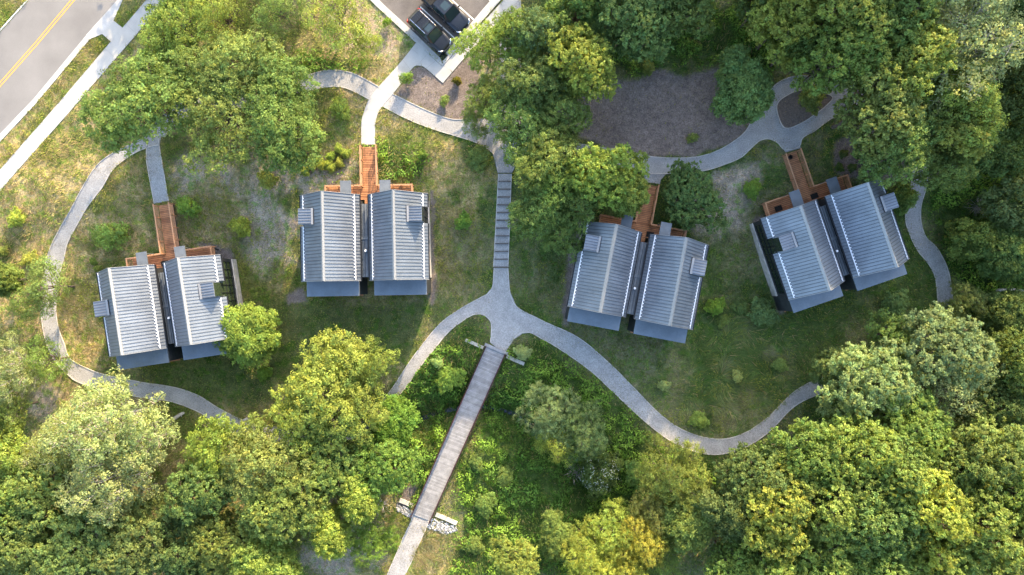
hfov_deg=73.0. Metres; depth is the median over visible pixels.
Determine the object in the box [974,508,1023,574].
maple tree
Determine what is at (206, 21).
tree
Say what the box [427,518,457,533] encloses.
riprap
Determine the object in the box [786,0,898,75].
maple tree
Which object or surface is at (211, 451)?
locust tree
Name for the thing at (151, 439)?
poplar tree
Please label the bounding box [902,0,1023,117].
poplar tree
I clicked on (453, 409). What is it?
stream
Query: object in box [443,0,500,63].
kerb
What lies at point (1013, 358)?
maple tree
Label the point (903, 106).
maple tree
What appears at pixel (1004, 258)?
tree
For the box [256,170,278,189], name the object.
shrub
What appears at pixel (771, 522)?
maple tree
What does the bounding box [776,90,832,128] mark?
mulch bed
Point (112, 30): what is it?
pavement
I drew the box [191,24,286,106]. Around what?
locust tree
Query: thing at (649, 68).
shrub
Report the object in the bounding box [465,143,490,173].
shrub
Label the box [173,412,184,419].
fallen log
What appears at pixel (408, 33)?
kerb
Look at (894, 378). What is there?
maple tree
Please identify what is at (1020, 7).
tree
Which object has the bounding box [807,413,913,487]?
maple tree
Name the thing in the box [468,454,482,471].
shrub
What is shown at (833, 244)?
cabin
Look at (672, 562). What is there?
tree
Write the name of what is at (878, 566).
maple tree
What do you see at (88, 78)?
pavement
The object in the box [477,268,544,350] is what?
path
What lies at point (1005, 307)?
tree
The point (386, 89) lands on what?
pavement
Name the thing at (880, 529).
maple tree
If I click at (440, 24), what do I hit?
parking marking
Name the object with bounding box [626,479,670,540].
willow tree
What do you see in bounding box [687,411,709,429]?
shrub
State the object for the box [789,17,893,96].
maple tree
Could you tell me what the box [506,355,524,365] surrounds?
retaining wall
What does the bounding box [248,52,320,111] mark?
locust tree
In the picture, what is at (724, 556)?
maple tree
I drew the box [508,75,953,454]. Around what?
path
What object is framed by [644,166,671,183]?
path
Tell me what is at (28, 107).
kerb
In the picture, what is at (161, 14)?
locust tree
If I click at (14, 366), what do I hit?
poplar tree
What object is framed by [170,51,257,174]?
locust tree
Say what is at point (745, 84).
tree
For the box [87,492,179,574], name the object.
maple tree
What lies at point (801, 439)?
maple tree
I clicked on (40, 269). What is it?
tree
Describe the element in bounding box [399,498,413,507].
retaining wall
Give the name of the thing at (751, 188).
shrub
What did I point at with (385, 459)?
maple tree
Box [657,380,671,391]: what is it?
shrub
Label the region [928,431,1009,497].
maple tree
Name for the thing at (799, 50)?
maple tree
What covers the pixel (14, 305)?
tree
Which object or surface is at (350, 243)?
cabin
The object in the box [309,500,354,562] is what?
tree
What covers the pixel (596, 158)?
maple tree
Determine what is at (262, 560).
tree
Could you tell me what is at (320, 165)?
shrub
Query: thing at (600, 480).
shrub
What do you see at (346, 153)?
shrub
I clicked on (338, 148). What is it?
shrub
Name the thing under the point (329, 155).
shrub
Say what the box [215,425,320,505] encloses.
locust tree
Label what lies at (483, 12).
kerb
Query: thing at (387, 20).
shrub
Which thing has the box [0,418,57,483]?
locust tree
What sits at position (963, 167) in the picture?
locust tree
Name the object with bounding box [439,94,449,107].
shrub
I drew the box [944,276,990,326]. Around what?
willow tree
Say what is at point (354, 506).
tree
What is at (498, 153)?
path
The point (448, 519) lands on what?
retaining wall
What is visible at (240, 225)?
shrub
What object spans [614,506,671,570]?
willow tree
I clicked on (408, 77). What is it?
shrub
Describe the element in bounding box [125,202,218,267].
wooden deck
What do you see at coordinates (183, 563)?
maple tree
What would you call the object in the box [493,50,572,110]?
locust tree
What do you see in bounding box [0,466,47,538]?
maple tree
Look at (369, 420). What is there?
locust tree
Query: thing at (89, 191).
path
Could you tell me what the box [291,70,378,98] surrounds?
path
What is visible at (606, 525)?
willow tree
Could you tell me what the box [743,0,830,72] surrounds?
maple tree
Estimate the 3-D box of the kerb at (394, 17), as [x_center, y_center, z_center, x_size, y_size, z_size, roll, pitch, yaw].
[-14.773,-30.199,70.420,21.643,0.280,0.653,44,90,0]
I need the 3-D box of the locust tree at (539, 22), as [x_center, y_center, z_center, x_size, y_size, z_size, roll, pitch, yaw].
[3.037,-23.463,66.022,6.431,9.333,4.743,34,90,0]
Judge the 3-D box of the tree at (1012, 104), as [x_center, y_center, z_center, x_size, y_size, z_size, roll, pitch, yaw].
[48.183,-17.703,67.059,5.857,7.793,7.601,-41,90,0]
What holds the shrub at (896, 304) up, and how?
on the ground at (622, 116)
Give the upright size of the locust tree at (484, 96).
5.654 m
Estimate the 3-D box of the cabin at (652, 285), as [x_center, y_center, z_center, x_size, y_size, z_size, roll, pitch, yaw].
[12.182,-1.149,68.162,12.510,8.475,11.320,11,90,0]
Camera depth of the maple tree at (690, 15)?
61.93 m
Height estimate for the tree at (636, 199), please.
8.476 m
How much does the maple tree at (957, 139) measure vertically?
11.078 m
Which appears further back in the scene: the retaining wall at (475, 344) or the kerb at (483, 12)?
the retaining wall at (475, 344)
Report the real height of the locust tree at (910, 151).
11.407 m
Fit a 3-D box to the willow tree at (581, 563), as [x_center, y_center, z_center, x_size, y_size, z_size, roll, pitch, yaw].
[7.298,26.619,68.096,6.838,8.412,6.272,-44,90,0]
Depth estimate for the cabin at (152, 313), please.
67.05 m
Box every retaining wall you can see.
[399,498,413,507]
[435,513,457,524]
[465,339,483,348]
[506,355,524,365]
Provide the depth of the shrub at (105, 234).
71.29 m
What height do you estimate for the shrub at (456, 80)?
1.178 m
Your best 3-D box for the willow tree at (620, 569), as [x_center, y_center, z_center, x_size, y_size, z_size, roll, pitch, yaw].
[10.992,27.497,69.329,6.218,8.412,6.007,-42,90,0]
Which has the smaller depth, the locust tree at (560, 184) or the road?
the locust tree at (560, 184)
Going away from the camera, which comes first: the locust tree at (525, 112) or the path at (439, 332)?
the locust tree at (525, 112)
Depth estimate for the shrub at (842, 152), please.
69.94 m
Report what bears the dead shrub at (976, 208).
on the ground at (622, 116)
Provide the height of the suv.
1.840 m
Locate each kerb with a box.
[0,36,88,141]
[86,0,122,38]
[371,0,443,65]
[374,0,441,61]
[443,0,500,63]
[446,0,497,54]
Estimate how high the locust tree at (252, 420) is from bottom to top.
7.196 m
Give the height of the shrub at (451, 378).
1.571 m
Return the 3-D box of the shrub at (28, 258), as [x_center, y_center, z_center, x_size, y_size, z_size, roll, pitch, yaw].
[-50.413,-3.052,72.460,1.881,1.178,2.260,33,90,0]
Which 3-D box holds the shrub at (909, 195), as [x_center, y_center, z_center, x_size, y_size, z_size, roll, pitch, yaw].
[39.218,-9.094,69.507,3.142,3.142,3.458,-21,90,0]
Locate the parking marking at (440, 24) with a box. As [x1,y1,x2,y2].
[420,0,489,37]
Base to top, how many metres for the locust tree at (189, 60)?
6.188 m
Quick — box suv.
[406,8,450,52]
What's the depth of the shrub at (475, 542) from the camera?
70.92 m
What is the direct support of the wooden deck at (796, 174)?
on the ground at (622, 116)
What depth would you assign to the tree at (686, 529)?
65.64 m
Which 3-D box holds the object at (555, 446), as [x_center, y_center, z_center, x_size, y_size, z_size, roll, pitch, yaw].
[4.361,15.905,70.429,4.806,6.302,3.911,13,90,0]
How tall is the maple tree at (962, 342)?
10.070 m
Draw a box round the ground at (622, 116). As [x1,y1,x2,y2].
[0,0,1023,574]
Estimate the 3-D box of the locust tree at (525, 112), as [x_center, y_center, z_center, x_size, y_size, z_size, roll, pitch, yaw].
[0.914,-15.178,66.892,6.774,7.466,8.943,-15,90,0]
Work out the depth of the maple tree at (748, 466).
63.77 m
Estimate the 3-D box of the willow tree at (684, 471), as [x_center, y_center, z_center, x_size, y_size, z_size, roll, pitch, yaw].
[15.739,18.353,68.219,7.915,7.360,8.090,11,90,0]
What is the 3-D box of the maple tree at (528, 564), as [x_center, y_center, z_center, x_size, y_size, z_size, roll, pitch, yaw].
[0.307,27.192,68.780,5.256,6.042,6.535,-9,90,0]
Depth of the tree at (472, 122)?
67.35 m
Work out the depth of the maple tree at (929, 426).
63.11 m
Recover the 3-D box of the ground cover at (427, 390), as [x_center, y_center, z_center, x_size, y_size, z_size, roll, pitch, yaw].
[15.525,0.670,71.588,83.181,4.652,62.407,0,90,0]
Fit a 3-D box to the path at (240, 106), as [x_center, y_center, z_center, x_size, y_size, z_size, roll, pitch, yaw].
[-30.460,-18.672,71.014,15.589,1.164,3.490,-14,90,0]
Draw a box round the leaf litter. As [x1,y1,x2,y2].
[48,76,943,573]
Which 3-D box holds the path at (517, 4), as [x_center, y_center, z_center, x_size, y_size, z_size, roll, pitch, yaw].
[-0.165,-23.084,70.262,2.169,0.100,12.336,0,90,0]
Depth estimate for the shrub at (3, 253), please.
72.11 m
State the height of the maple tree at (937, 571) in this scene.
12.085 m
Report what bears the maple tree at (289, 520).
on the ground at (622, 116)
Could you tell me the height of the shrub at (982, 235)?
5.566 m
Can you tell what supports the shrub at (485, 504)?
on the ground at (622, 116)
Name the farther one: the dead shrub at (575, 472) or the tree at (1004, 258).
the dead shrub at (575, 472)
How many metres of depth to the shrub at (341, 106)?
69.57 m
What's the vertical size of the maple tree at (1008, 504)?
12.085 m
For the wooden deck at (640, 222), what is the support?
on the ground at (622, 116)
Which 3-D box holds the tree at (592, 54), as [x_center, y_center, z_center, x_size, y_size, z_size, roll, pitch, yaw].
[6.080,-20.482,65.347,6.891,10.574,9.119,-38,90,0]
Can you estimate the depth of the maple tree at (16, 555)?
65.18 m
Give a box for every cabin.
[93,246,243,369]
[298,180,431,296]
[565,215,708,342]
[749,176,909,312]
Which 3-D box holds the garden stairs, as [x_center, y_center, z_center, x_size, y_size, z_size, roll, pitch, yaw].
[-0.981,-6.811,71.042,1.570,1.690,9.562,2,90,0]
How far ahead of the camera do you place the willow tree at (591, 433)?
67.75 m
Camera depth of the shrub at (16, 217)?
71.66 m
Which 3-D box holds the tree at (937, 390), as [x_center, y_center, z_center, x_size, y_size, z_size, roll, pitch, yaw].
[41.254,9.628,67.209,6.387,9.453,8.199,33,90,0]
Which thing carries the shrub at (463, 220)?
on the ground at (622, 116)
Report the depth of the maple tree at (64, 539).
64.83 m
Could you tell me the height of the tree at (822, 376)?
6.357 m
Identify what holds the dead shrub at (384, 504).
on the ground at (622, 116)
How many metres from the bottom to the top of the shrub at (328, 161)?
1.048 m
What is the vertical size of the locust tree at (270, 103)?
7.134 m
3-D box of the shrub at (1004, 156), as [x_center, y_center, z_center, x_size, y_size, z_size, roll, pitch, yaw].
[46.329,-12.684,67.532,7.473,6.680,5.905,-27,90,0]
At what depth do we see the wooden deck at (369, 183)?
70.20 m
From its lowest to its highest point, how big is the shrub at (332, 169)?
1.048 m
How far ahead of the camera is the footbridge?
71.48 m
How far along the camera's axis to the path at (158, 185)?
71.54 m
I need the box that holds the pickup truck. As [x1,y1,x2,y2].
[421,0,469,33]
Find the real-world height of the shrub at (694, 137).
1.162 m
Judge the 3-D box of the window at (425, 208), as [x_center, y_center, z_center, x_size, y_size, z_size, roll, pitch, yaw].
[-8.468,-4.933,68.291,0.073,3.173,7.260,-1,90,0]
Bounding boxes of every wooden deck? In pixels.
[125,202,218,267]
[324,144,413,203]
[599,184,686,241]
[760,148,851,216]
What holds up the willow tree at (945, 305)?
on the ground at (622, 116)
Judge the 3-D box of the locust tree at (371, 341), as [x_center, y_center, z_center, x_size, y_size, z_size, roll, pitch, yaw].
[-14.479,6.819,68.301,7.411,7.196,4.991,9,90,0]
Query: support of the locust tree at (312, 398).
on the ground at (622, 116)
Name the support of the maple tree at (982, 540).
on the ground at (622, 116)
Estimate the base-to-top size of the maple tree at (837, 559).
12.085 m
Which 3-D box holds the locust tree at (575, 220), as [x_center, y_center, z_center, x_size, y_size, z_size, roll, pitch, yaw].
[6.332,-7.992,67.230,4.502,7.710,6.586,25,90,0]
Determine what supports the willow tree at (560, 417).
on the ground at (622, 116)
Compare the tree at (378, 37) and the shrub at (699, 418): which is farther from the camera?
the shrub at (699, 418)
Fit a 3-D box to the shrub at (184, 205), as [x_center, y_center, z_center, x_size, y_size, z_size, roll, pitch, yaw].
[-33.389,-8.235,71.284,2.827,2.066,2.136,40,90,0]
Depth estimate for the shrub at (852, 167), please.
69.93 m
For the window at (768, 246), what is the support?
in the cabin at (833, 244)
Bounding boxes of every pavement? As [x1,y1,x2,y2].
[0,0,160,190]
[102,21,121,40]
[361,0,517,144]
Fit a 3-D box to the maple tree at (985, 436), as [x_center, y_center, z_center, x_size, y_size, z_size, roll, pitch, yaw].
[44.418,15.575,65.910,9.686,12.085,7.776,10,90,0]
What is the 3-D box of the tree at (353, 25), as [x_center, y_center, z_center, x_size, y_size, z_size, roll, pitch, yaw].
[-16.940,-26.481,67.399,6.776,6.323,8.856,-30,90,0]
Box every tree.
[0,261,27,297]
[0,330,46,408]
[0,374,38,444]
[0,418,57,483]
[0,451,79,544]
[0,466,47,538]
[0,510,78,574]
[2,285,48,323]
[15,401,106,476]
[17,255,74,320]
[23,334,74,384]
[24,484,130,574]
[36,362,170,468]
[52,429,167,531]
[74,45,204,157]
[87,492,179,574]
[103,408,181,472]
[138,0,230,66]
[148,31,234,87]
[152,511,229,574]
[160,457,245,526]
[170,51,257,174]
[181,412,247,494]
[181,508,281,574]
[187,0,249,43]
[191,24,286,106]
[212,301,283,369]
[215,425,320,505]
[227,531,303,574]
[232,409,280,472]
[232,456,330,545]
[239,67,327,178]
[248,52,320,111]
[250,0,311,37]
[268,372,333,458]
[276,325,373,453]
[294,419,362,507]
[298,0,374,55]
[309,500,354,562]
[330,334,400,382]
[333,362,390,450]
[338,471,383,527]
[342,435,424,502]
[346,504,401,567]
[353,33,384,55]
[371,392,422,450]
[448,18,525,73]
[459,68,508,124]
[460,110,489,139]
[482,82,558,170]
[487,534,540,574]
[490,5,537,63]
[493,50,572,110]
[505,173,579,240]
[510,5,570,58]
[511,122,581,195]
[511,380,584,439]
[527,21,621,102]
[529,218,586,263]
[531,88,592,137]
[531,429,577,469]
[537,152,581,221]
[537,506,578,563]
[541,0,607,37]
[552,397,608,465]
[553,174,600,233]
[555,141,649,210]
[559,518,621,574]
[572,497,650,570]
[577,0,674,63]
[592,167,650,218]
[593,535,648,574]
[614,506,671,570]
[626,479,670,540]
[631,431,717,513]
[635,535,685,574]
[652,0,715,39]
[656,480,716,554]
[660,157,726,233]
[691,477,764,545]
[701,538,760,574]
[708,44,776,126]
[710,440,804,512]
[731,0,793,30]
[731,461,816,570]
[733,525,822,574]
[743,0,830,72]
[756,416,850,501]
[764,18,821,75]
[768,464,883,547]
[784,518,873,574]
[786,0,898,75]
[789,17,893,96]
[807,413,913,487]
[808,347,862,392]
[813,483,932,565]
[814,341,926,420]
[831,51,928,164]
[846,0,944,62]
[848,519,921,574]
[850,109,946,189]
[850,415,934,515]
[852,19,967,124]
[852,385,954,470]
[864,307,919,363]
[878,300,1007,397]
[885,464,973,572]
[889,528,981,574]
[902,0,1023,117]
[909,148,982,193]
[912,348,989,421]
[914,106,993,163]
[917,54,1009,156]
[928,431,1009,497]
[929,479,1023,574]
[936,298,971,323]
[942,413,1023,493]
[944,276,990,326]
[949,381,1023,432]
[970,225,1023,283]
[971,0,1023,69]
[973,63,1023,140]
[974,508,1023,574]
[977,285,1023,345]
[982,453,1023,534]
[985,324,1023,402]
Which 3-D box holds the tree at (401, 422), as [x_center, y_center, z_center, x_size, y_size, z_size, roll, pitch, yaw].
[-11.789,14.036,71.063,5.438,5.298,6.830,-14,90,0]
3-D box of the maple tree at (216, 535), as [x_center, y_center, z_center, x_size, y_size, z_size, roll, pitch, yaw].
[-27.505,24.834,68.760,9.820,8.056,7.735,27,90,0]
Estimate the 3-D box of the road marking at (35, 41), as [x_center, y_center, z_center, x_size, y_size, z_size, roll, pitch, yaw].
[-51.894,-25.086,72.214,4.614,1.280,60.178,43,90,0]
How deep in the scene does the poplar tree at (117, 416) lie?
63.58 m
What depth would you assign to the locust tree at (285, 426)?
65.47 m
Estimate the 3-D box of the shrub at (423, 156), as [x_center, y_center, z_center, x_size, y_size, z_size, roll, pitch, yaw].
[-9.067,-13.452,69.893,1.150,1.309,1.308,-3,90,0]
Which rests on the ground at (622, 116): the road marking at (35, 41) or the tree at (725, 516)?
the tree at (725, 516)
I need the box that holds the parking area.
[380,0,488,55]
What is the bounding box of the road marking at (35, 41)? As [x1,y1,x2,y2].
[0,0,74,86]
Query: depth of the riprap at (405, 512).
71.50 m
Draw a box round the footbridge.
[410,343,507,524]
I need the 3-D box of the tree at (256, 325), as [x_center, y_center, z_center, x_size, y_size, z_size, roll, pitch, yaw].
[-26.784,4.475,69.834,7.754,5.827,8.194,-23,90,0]
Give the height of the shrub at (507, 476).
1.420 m
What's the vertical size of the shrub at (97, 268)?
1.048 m
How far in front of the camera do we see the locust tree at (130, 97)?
65.80 m
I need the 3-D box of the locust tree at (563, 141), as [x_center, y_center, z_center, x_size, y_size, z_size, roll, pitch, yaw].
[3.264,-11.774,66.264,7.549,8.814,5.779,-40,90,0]
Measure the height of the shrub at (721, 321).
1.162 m
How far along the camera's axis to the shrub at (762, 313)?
70.33 m
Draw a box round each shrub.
[0,245,8,256]
[6,205,25,227]
[19,249,38,267]
[88,221,131,251]
[89,258,97,265]
[92,265,102,271]
[174,194,202,219]
[226,216,251,237]
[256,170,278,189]
[256,364,272,382]
[300,166,309,176]
[317,158,325,170]
[323,158,332,167]
[324,151,334,159]
[324,163,336,172]
[329,94,350,121]
[334,142,342,152]
[335,157,344,167]
[340,148,351,158]
[374,497,389,516]
[382,17,391,26]
[398,71,413,83]
[417,148,427,160]
[429,356,443,368]
[434,363,466,395]
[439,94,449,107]
[451,76,461,85]
[454,209,472,229]
[460,534,485,555]
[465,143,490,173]
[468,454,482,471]
[474,491,496,519]
[497,464,513,486]
[513,343,532,360]
[564,465,581,482]
[580,450,623,501]
[623,458,648,489]
[642,60,654,75]
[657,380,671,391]
[686,132,699,143]
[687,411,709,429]
[703,296,726,315]
[715,313,729,328]
[729,299,748,314]
[732,369,742,382]
[742,178,761,201]
[746,296,781,326]
[770,358,788,371]
[798,83,826,115]
[834,162,844,171]
[838,149,848,159]
[847,163,856,173]
[881,288,910,316]
[894,181,920,215]
[942,217,1008,265]
[955,125,1023,180]
[967,198,984,216]
[975,170,1023,236]
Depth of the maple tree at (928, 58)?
58.38 m
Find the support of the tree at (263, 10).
on the ground at (622, 116)
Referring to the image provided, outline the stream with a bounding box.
[292,404,642,573]
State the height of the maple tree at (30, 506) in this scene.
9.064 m
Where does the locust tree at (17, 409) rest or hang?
on the ground at (622, 116)
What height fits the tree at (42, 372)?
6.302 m
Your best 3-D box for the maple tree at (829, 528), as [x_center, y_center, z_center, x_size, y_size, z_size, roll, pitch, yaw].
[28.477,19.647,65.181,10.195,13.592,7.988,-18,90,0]
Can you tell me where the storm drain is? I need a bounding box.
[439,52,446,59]
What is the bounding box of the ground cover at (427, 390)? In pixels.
[267,0,1023,574]
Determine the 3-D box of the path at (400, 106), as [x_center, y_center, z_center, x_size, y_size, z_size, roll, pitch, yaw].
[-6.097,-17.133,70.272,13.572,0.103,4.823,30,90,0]
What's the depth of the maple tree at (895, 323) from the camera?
66.42 m
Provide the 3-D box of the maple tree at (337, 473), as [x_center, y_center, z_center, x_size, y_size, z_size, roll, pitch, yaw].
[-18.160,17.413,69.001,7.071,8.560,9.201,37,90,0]
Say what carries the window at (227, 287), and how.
in the cabin at (152, 313)
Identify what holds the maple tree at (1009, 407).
on the ground at (622, 116)
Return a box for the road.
[0,0,116,132]
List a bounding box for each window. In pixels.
[220,261,236,306]
[423,207,427,222]
[755,224,784,293]
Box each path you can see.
[40,132,350,444]
[146,138,168,203]
[149,93,282,136]
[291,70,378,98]
[355,274,493,436]
[382,94,497,170]
[387,515,428,574]
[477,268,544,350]
[484,117,524,172]
[500,0,520,120]
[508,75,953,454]
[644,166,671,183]
[776,134,803,151]
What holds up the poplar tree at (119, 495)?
on the ground at (622, 116)
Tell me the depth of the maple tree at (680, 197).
66.94 m
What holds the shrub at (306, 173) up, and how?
on the ground at (622, 116)
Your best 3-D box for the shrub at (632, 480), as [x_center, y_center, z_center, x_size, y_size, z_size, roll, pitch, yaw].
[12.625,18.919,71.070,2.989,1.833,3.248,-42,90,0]
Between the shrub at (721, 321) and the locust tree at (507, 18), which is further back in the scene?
the shrub at (721, 321)
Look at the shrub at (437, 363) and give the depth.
70.75 m
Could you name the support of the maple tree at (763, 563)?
on the ground at (622, 116)
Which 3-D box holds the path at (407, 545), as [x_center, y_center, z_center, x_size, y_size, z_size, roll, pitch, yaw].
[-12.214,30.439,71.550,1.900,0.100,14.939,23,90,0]
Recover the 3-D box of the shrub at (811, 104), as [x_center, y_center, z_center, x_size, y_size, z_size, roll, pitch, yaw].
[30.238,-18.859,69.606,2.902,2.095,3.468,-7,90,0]
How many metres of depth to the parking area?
70.30 m
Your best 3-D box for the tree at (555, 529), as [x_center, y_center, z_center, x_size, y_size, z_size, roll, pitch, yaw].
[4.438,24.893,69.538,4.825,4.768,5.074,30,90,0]
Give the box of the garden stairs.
[493,174,511,267]
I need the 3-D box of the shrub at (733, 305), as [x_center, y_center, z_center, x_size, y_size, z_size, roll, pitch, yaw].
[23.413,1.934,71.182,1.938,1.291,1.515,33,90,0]
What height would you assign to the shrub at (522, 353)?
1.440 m
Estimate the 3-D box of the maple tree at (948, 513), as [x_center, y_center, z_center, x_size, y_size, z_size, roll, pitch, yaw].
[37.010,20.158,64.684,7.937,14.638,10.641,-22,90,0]
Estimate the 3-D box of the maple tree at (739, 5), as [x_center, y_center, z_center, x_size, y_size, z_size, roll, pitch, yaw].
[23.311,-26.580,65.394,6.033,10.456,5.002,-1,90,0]
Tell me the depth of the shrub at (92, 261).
72.31 m
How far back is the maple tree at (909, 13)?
58.07 m
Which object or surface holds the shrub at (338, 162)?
on the ground at (622, 116)
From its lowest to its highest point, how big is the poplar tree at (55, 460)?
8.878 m
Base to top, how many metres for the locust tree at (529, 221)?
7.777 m
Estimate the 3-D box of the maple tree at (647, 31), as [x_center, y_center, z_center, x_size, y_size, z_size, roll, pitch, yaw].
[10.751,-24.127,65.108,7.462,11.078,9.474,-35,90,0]
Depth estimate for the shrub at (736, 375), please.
70.92 m
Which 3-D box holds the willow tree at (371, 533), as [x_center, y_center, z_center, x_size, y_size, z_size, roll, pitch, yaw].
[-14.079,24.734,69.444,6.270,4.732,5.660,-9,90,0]
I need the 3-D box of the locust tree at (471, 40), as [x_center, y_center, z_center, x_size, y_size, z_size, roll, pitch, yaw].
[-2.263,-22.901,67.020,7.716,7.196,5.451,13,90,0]
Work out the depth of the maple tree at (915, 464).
61.37 m
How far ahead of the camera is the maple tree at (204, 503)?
65.36 m
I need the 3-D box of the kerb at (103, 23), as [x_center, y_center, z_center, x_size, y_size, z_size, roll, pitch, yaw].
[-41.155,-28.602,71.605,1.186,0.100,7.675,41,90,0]
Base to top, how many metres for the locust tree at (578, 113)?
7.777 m
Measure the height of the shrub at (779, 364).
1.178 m
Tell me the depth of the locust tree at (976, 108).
60.20 m
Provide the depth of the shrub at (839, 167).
69.92 m
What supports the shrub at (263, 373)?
on the ground at (622, 116)
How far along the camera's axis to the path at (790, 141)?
70.26 m
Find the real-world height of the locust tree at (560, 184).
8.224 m
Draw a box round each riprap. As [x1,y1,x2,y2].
[396,504,412,516]
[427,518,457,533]
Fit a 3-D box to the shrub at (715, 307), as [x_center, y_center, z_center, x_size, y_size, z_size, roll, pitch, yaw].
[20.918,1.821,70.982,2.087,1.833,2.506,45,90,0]
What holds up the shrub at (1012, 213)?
on the ground at (622, 116)
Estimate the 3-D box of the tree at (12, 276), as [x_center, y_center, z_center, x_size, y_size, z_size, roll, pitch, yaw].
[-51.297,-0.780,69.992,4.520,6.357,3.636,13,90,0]
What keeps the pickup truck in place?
on the parking area
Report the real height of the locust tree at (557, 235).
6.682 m
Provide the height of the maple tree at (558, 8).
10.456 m

